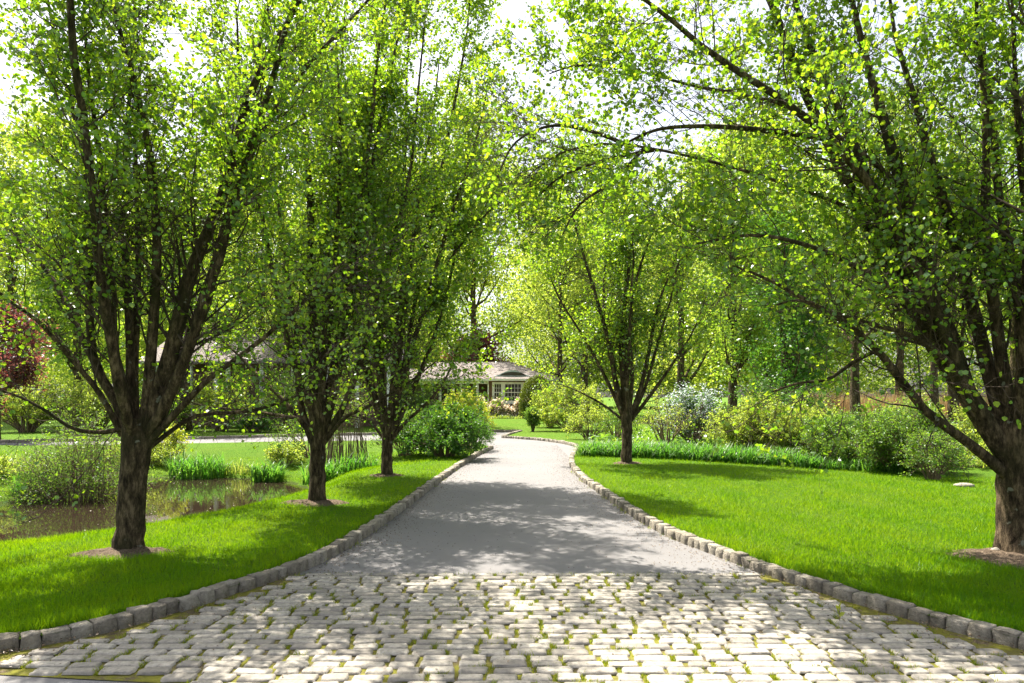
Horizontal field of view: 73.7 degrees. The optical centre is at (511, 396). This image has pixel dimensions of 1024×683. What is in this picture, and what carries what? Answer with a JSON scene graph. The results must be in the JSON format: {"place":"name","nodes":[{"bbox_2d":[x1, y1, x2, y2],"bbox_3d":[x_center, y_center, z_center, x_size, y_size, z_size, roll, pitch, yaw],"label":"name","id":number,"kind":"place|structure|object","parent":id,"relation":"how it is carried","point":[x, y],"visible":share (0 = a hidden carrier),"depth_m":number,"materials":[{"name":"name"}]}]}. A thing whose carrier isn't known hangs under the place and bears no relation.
{"place":"outdoors","nodes":[
{"label":"outdoors","id":0,"kind":"place"},
{"bbox_2d":[3,451,51,475],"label":"shrub","id":1,"kind":"object","parent":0,"point":[11,459],"depth_m":15.26,"materials":[{"name":"green plant"}]},
{"bbox_2d":[0,477,308,542],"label":"pond","id":2,"kind":"structure","parent":0,"point":[164,501],"depth_m":13.14,"materials":[{"name":"black liquid"}]},
{"bbox_2d":[224,460,258,474],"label":"shrub","id":3,"kind":"object","parent":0,"point":[237,469],"visible":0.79,"depth_m":17.82,"materials":[{"name":"green plant"}]},
{"bbox_2d":[0,432,763,682],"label":"driveway","id":4,"kind":"structure","parent":0,"point":[516,520],"depth_m":8.28,"materials":[{"name":"grey asphalt"}]},
{"bbox_2d":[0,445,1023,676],"bbox_3d":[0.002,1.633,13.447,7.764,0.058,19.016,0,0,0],"label":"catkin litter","id":5,"kind":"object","parent":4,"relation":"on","point":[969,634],"visible":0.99,"depth_m":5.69,"materials":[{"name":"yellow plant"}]},
{"bbox_2d":[502,435,1023,649],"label":"kerb","id":6,"kind":"structure","parent":4,"relation":"on","point":[953,623],"depth_m":5.77,"materials":[{"name":"stone"}]},
{"bbox_2d":[0,397,1023,638],"bbox_3d":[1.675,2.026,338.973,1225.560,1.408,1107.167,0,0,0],"label":"lawn","id":7,"kind":"structure","parent":0,"point":[231,450],"depth_m":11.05,"materials":[{"name":"green plant"}]},
{"bbox_2d":[0,454,25,475],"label":"shrub","id":8,"kind":"object","parent":7,"relation":"on","point":[2,468],"visible":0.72,"depth_m":14.65,"materials":[{"name":"green plant"}]},
{"bbox_2d":[1,469,60,499],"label":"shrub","id":9,"kind":"object","parent":7,"relation":"on","point":[18,485],"visible":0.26,"depth_m":13.80,"materials":[{"name":"green plant"}]},
{"bbox_2d":[0,299,63,439],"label":"red maple","id":10,"kind":"object","parent":7,"relation":"on","point":[27,378],"visible":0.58,"depth_m":24.84,"materials":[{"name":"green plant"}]},
{"bbox_2d":[0,376,81,432],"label":"shrub","id":11,"kind":"object","parent":7,"relation":"on","point":[18,408],"visible":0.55,"depth_m":30.22,"materials":[{"name":"green plant"}]},
{"bbox_2d":[0,106,94,419],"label":"tree","id":12,"kind":"object","parent":7,"relation":"on","point":[10,163],"visible":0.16,"depth_m":39.52,"materials":[{"name":"green plant"}]},
{"bbox_2d":[2,146,147,425],"bbox_3d":[-22.670,-5.734,36.232,8.269,14.946,7.835,0,0,0],"label":"tree","id":13,"kind":"object","parent":7,"relation":"on","point":[59,355],"visible":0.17,"depth_m":35.26,"materials":[{"name":"green plant"}]},
{"bbox_2d":[39,366,140,429],"bbox_3d":[-18.993,0.164,31.024,4.421,3.086,3.669,0,0,0],"label":"shrub","id":14,"kind":"object","parent":7,"relation":"on","point":[96,402],"visible":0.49,"depth_m":30.36,"materials":[{"name":"green plant"}]},
{"bbox_2d":[0,397,180,505],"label":"shrub","id":15,"kind":"object","parent":7,"relation":"on","point":[96,483],"visible":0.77,"depth_m":13.72,"materials":[{"name":"green plant"}]},
{"bbox_2d":[65,546,174,559],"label":"mulch","id":16,"kind":"object","parent":7,"relation":"on","point":[108,551],"visible":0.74,"depth_m":6.79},
{"bbox_2d":[96,438,182,465],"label":"shrub","id":17,"kind":"object","parent":7,"relation":"on","point":[156,459],"visible":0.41,"depth_m":18.44,"materials":[{"name":"green plant"}]},
{"bbox_2d":[112,382,192,423],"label":"shrub","id":18,"kind":"object","parent":7,"relation":"on","point":[181,413],"visible":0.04,"depth_m":31.54,"materials":[{"name":"green plant"}]},
{"bbox_2d":[154,421,189,461],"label":"shrub","id":19,"kind":"object","parent":7,"relation":"on","point":[173,439],"visible":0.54,"depth_m":18.98,"materials":[{"name":"green plant"}]},
{"bbox_2d":[151,450,230,478],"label":"iris clump","id":20,"kind":"object","parent":7,"relation":"on","point":[198,468],"visible":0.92,"depth_m":17.49,"materials":[{"name":"green plant"}]},
{"bbox_2d":[117,124,267,429],"bbox_3d":[-15.346,-5.628,32.295,7.601,14.862,7.098,0,0,25],"label":"tree","id":21,"kind":"object","parent":7,"relation":"on","point":[189,426],"visible":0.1,"depth_m":32.04,"materials":[{"name":"green plant"}]},
{"bbox_2d":[0,0,433,549],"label":"pear tree","id":22,"kind":"object","parent":7,"relation":"on","point":[143,427],"visible":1,"depth_m":6.59,"materials":[{"name":"green plant"}]},
{"bbox_2d":[186,367,260,430],"bbox_3d":[-13.257,0.080,31.531,3.298,3.140,3.191,0,0,-42],"label":"shrub","id":23,"kind":"object","parent":7,"relation":"on","point":[211,395],"visible":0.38,"depth_m":31.02,"materials":[{"name":"green plant"}]},
{"bbox_2d":[167,144,306,334],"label":"tree","id":24,"kind":"object","parent":7,"relation":"on","point":[288,209],"visible":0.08,"depth_m":39.62,"materials":[{"name":"green plant"}]},
{"bbox_2d":[0,445,493,653],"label":"kerb","id":25,"kind":"structure","parent":7,"relation":"on","point":[32,639],"depth_m":5.45,"materials":[{"name":"stone"}]},
{"bbox_2d":[227,400,280,432],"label":"shrub","id":26,"kind":"object","parent":7,"relation":"on","point":[258,425],"visible":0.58,"depth_m":30.18,"materials":[{"name":"green plant"}]},
{"bbox_2d":[0,430,516,442],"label":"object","id":27,"kind":"structure","parent":7,"relation":"on","point":[190,437],"depth_m":26.71,"materials":[{"name":"stone"}]},
{"bbox_2d":[243,457,290,481],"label":"iris clump","id":28,"kind":"object","parent":7,"relation":"on","point":[273,473],"visible":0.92,"depth_m":16.83,"materials":[{"name":"green plant"}]},
{"bbox_2d":[139,335,420,427],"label":"outbuilding","id":29,"kind":"structure","parent":7,"relation":"on","point":[192,369],"depth_m":35.20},
{"bbox_2d":[257,366,308,431],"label":"shrub","id":30,"kind":"object","parent":7,"relation":"on","point":[281,408],"visible":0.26,"depth_m":31.48,"materials":[{"name":"green plant"}]},
{"bbox_2d":[263,438,306,466],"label":"shrub","id":31,"kind":"object","parent":7,"relation":"on","point":[292,454],"visible":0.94,"depth_m":18.19,"materials":[{"name":"green plant"}]},
{"bbox_2d":[267,407,347,457],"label":"shrub","id":32,"kind":"object","parent":7,"relation":"on","point":[285,431],"visible":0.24,"depth_m":19.07,"materials":[{"name":"green plant"}]},
{"bbox_2d":[256,146,364,368],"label":"tree","id":33,"kind":"object","parent":7,"relation":"on","point":[282,341],"visible":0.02,"depth_m":35.03,"materials":[{"name":"green plant"}]},
{"bbox_2d":[139,0,486,500],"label":"pear tree","id":34,"kind":"object","parent":7,"relation":"on","point":[324,427],"visible":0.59,"depth_m":9.90,"materials":[{"name":"green plant"}]},
{"bbox_2d":[282,499,348,506],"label":"mulch","id":35,"kind":"object","parent":7,"relation":"on","point":[323,502],"visible":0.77,"depth_m":9.94,"materials":[{"name":"brown wood"}]},
{"bbox_2d":[297,456,347,484],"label":"iris clump","id":36,"kind":"object","parent":7,"relation":"on","point":[330,474],"visible":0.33,"depth_m":15.40,"materials":[{"name":"green plant"}]},
{"bbox_2d":[325,382,373,468],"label":"cane thicket","id":37,"kind":"object","parent":7,"relation":"on","point":[338,440],"visible":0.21,"depth_m":17.14,"materials":[{"name":"green plant"}]},
{"bbox_2d":[142,361,556,417],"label":"house","id":38,"kind":"structure","parent":7,"relation":"on","point":[509,375],"depth_m":46.06,"materials":[{"name":"brown"}]},
{"bbox_2d":[425,386,438,401],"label":"window","id":39,"kind":"structure","parent":38,"relation":"in","point":[437,399],"depth_m":47.51,"materials":[{"name":"glass"}]},
{"bbox_2d":[441,386,452,402],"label":"window","id":40,"kind":"structure","parent":38,"relation":"in","point":[442,398],"depth_m":47.51,"materials":[{"name":"glass"}]},
{"bbox_2d":[494,384,500,399],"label":"window","id":41,"kind":"structure","parent":38,"relation":"in","point":[497,387],"depth_m":45.96,"materials":[{"name":"white paint"}]},
{"bbox_2d":[505,384,520,400],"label":"window","id":42,"kind":"structure","parent":38,"relation":"in","point":[516,388],"depth_m":45.96,"materials":[{"name":"white paint"}]},
{"bbox_2d":[333,450,379,473],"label":"iris clump","id":43,"kind":"object","parent":7,"relation":"on","point":[360,463],"visible":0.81,"depth_m":16.07,"materials":[{"name":"green plant"}]},
{"bbox_2d":[370,473,403,476],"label":"mulch","id":44,"kind":"object","parent":7,"relation":"on","point":[387,475],"visible":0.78,"depth_m":13.39,"materials":[{"name":"brown wood"}]},
{"bbox_2d":[369,407,437,455],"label":"shrub","id":45,"kind":"object","parent":7,"relation":"on","point":[395,443],"visible":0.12,"depth_m":18.27,"materials":[{"name":"green plant"}]},
{"bbox_2d":[280,0,551,474],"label":"pear tree","id":46,"kind":"object","parent":7,"relation":"on","point":[439,203],"visible":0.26,"depth_m":13.21,"materials":[{"name":"green plant"}]},
{"bbox_2d":[397,379,439,419],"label":"shrub","id":47,"kind":"object","parent":7,"relation":"on","point":[422,398],"visible":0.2,"depth_m":35.65,"materials":[{"name":"green plant"}]},
{"bbox_2d":[377,152,465,388],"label":"tree","id":48,"kind":"object","parent":7,"relation":"on","point":[434,347],"visible":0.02,"depth_m":37.49,"materials":[{"name":"green plant"}]},
{"bbox_2d":[393,389,495,458],"bbox_3d":[-1.799,0.761,17.914,2.761,1.917,2.603,0,0,0],"label":"shrub","id":49,"kind":"object","parent":7,"relation":"on","point":[452,432],"visible":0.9,"depth_m":17.41,"materials":[{"name":"green plant"}]},
{"bbox_2d":[435,389,495,429],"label":"shrub","id":50,"kind":"object","parent":7,"relation":"on","point":[469,404],"visible":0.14,"depth_m":29.72,"materials":[{"name":"green plant"}]},
{"bbox_2d":[440,322,510,360],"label":"purple tree","id":51,"kind":"object","parent":7,"relation":"on","point":[485,341],"visible":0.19,"depth_m":55.67,"materials":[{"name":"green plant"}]},
{"bbox_2d":[455,412,495,448],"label":"shrub","id":52,"kind":"object","parent":7,"relation":"on","point":[485,422],"visible":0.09,"depth_m":20.65,"materials":[{"name":"green plant"}]},
{"bbox_2d":[416,63,551,360],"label":"tree","id":53,"kind":"object","parent":7,"relation":"on","point":[483,284],"visible":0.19,"depth_m":57.81,"materials":[{"name":"green plant"}]},
{"bbox_2d":[489,397,506,417],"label":"shrub","id":54,"kind":"object","parent":7,"relation":"on","point":[497,410],"visible":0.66,"depth_m":43.96,"materials":[{"name":"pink plant"}]},
{"bbox_2d":[0,81,1021,407],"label":"woodland","id":55,"kind":"object","parent":7,"relation":"on","point":[480,309],"visible":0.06,"depth_m":67.78,"materials":[{"name":"green plant"}]},
{"bbox_2d":[501,430,521,437],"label":"kerb","id":56,"kind":"structure","parent":7,"relation":"on","point":[510,433],"depth_m":29.00,"materials":[{"name":"stone"}]},
{"bbox_2d":[500,415,524,418],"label":"hosta clump","id":57,"kind":"object","parent":7,"relation":"on","point":[511,417],"visible":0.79,"depth_m":42.53,"materials":[{"name":"green plant"}]},
{"bbox_2d":[503,397,531,416],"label":"shrub","id":58,"kind":"object","parent":7,"relation":"on","point":[511,410],"visible":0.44,"depth_m":43.85,"materials":[{"name":"beige plant"}]},
{"bbox_2d":[523,405,542,431],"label":"shrub","id":59,"kind":"object","parent":7,"relation":"on","point":[532,420],"visible":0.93,"depth_m":30.65,"materials":[{"name":"green plant"}]},
{"bbox_2d":[518,375,548,417],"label":"clipped yew","id":60,"kind":"object","parent":7,"relation":"on","point":[528,384],"visible":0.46,"depth_m":42.70,"materials":[{"name":"green plant"}]},
{"bbox_2d":[528,380,560,427],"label":"shrub","id":61,"kind":"object","parent":7,"relation":"on","point":[549,402],"visible":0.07,"depth_m":33.87,"materials":[{"name":"green plant"}]},
{"bbox_2d":[496,191,623,391],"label":"tree","id":62,"kind":"object","parent":7,"relation":"on","point":[576,288],"visible":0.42,"depth_m":43.79,"materials":[{"name":"green plant"}]},
{"bbox_2d":[529,376,605,430],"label":"shrub","id":63,"kind":"object","parent":7,"relation":"on","point":[550,417],"visible":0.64,"depth_m":30.66,"materials":[{"name":"green plant"}]},
{"bbox_2d":[560,396,614,439],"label":"shrub","id":64,"kind":"object","parent":7,"relation":"on","point":[588,418],"visible":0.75,"depth_m":24.87,"materials":[{"name":"green plant"}]},
{"bbox_2d":[527,92,654,390],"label":"tree","id":65,"kind":"object","parent":7,"relation":"on","point":[584,161],"visible":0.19,"depth_m":51.31,"materials":[{"name":"green plant"}]},
{"bbox_2d":[590,404,642,441],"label":"shrub","id":66,"kind":"object","parent":7,"relation":"on","point":[607,422],"visible":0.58,"depth_m":23.84,"materials":[{"name":"green plant"}]},
{"bbox_2d":[577,438,658,447],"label":"lush grass","id":67,"kind":"structure","parent":7,"relation":"on","point":[614,443],"depth_m":19.56,"materials":[{"name":"green plant"}]},
{"bbox_2d":[614,461,639,463],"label":"mulch","id":68,"kind":"object","parent":7,"relation":"on","point":[620,462],"visible":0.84,"depth_m":15.86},
{"bbox_2d":[526,154,733,462],"bbox_3d":[2.665,-2.062,16.388,4.670,7.537,3.413,0,0,0],"label":"pear tree","id":69,"kind":"object","parent":7,"relation":"on","point":[621,336],"visible":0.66,"depth_m":15.93,"materials":[{"name":"green plant"}]},
{"bbox_2d":[587,425,725,447],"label":"ground cover","id":70,"kind":"object","parent":7,"relation":"on","point":[602,436],"visible":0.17,"depth_m":23.00,"materials":[{"name":"green plant"}]},
{"bbox_2d":[632,385,699,444],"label":"shrub","id":71,"kind":"object","parent":7,"relation":"on","point":[666,422],"visible":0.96,"depth_m":20.32,"materials":[{"name":"green plant"}]},
{"bbox_2d":[651,381,725,443],"bbox_3d":[5.908,0.579,22.677,2.423,2.165,2.450,0,0,27],"label":"dogwood","id":72,"kind":"object","parent":7,"relation":"on","point":[705,406],"visible":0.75,"depth_m":22.25,"materials":[{"name":"white plant"}]},
{"bbox_2d":[629,128,749,417],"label":"tree","id":73,"kind":"object","parent":7,"relation":"on","point":[681,362],"visible":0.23,"depth_m":39.74,"materials":[{"name":"green plant"}]},
{"bbox_2d":[439,0,1023,553],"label":"pear tree","id":74,"kind":"object","parent":7,"relation":"on","point":[905,254],"visible":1,"depth_m":6.67,"materials":[{"name":"green plant"}]},
{"bbox_2d":[667,122,802,417],"bbox_3d":[9.962,-4.786,29.672,6.346,13.302,6.088,0,0,0],"label":"tree","id":75,"kind":"object","parent":7,"relation":"on","point":[734,366],"visible":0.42,"depth_m":29.14,"materials":[{"name":"green plant"}]},
{"bbox_2d":[570,437,918,474],"bbox_3d":[5.256,1.347,16.702,8.506,0.550,2.325,0,0,31],"label":"daylily bed","id":76,"kind":"object","parent":7,"relation":"on","point":[689,451],"visible":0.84,"depth_m":16.25,"materials":[{"name":"green plant"}]},
{"bbox_2d":[695,390,806,453],"bbox_3d":[6.323,0.745,17.666,2.921,1.828,2.057,0,0,24],"label":"shrub","id":77,"kind":"object","parent":7,"relation":"on","point":[742,436],"visible":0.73,"depth_m":17.34,"materials":[{"name":"green plant"}]},
{"bbox_2d":[720,367,832,420],"bbox_3d":[8.034,0.340,20.632,2.829,2.570,2.829,0,0,-41],"label":"shrub","id":78,"kind":"object","parent":7,"relation":"on","point":[784,400],"visible":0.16,"depth_m":20.47,"materials":[{"name":"green plant"}]},
{"bbox_2d":[729,197,850,403],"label":"tree","id":79,"kind":"object","parent":7,"relation":"on","point":[786,334],"visible":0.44,"depth_m":25.30,"materials":[{"name":"green plant"}]},
{"bbox_2d":[758,391,846,455],"bbox_3d":[7.548,0.732,17.345,2.221,1.857,2.232,0,0,41],"label":"shrub","id":80,"kind":"object","parent":7,"relation":"on","point":[812,411],"visible":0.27,"depth_m":17.07,"materials":[{"name":"green plant"}]},
{"bbox_2d":[785,407,867,467],"bbox_3d":[7.606,0.964,15.771,2.088,1.444,2.105,0,0,-26],"label":"shrub","id":81,"kind":"object","parent":7,"relation":"on","point":[818,448],"visible":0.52,"depth_m":15.45,"materials":[{"name":"green plant"}]},
{"bbox_2d":[789,63,934,419],"bbox_3d":[15.684,-6.519,30.805,6.378,16.576,7.304,0,0,30],"label":"tree","id":82,"kind":"object","parent":7,"relation":"on","point":[854,386],"visible":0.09,"depth_m":30.79,"materials":[{"name":"green plant"}]},
{"bbox_2d":[800,388,989,420],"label":"dry reeds","id":83,"kind":"object","parent":7,"relation":"on","point":[862,402],"visible":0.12,"depth_m":33.84,"materials":[{"name":"beige plant"}]},
{"bbox_2d":[828,388,978,473],"bbox_3d":[8.212,0.764,14.480,2.696,1.997,2.387,0,0,0],"label":"shrub","id":84,"kind":"object","parent":7,"relation":"on","point":[882,436],"visible":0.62,"depth_m":14.18,"materials":[{"name":"green plant"}]},
{"bbox_2d":[834,84,983,402],"bbox_3d":[21.741,-7.729,37.856,7.890,18.766,8.423,0,0,0],"label":"tree","id":85,"kind":"object","parent":7,"relation":"on","point":[899,364],"visible":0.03,"depth_m":37.75,"materials":[{"name":"green plant"}]},
{"bbox_2d":[865,392,956,426],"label":"shrub","id":86,"kind":"object","parent":7,"relation":"on","point":[909,408],"visible":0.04,"depth_m":19.80,"materials":[{"name":"green plant"}]},
{"bbox_2d":[851,43,1006,407],"bbox_3d":[15.895,-5.571,25.915,6.038,14.631,5.263,0,0,0],"label":"tree","id":87,"kind":"object","parent":7,"relation":"on","point":[932,363],"visible":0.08,"depth_m":25.70,"materials":[{"name":"green plant"}]},
{"bbox_2d":[896,427,974,479],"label":"shrub","id":88,"kind":"object","parent":7,"relation":"on","point":[953,457],"visible":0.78,"depth_m":12.98,"materials":[{"name":"green plant"}]},
{"bbox_2d":[874,100,1020,423],"bbox_3d":[17.891,-5.184,28.106,5.961,13.960,4.518,0,0,37],"label":"tree","id":89,"kind":"object","parent":7,"relation":"on","point":[950,409],"visible":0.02,"depth_m":27.79,"materials":[{"name":"green plant"}]},
{"bbox_2d":[929,440,991,467],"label":"shrub","id":90,"kind":"object","parent":7,"relation":"on","point":[978,462],"visible":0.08,"depth_m":15.06,"materials":[{"name":"green plant"}]},
{"bbox_2d":[953,483,974,486],"bbox_3d":[7.917,1.561,11.955,0.347,0.100,0.177,0,0,0],"label":"stone","id":91,"kind":"object","parent":7,"relation":"on","point":[965,484],"visible":0.61,"depth_m":11.89,"materials":[{"name":"stone"}]},
{"bbox_2d":[945,399,988,456],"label":"shrub","id":92,"kind":"object","parent":7,"relation":"on","point":[972,432],"visible":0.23,"depth_m":17.42,"materials":[{"name":"green plant"}]},
{"bbox_2d":[946,547,1023,569],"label":"mulch","id":93,"kind":"object","parent":7,"relation":"on","point":[1006,558],"visible":0.64,"depth_m":6.65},
{"bbox_2d":[955,82,1023,384],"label":"tree","id":94,"kind":"object","parent":7,"relation":"on","point":[1012,350],"visible":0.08,"depth_m":39.91,"materials":[{"name":"green plant"}]},
{"bbox_2d":[0,573,1023,682],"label":"cobblestone apron","id":95,"kind":"object","parent":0,"point":[760,659],"visible":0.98,"depth_m":4.57,"materials":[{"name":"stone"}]},
{"bbox_2d":[2,469,1023,682],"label":"joint grass","id":96,"kind":"structure","parent":95,"relation":"on","point":[698,646],"depth_m":4.71,"materials":[{"name":"green plant"}]},
{"bbox_2d":[836,603,844,620],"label":"seedling","id":97,"kind":"object","parent":95,"relation":"on","point":[841,613],"visible":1,"depth_m":4.94,"materials":[{"name":"green plant"}]},
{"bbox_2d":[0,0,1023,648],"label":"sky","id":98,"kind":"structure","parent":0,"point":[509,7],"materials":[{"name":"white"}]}
]}

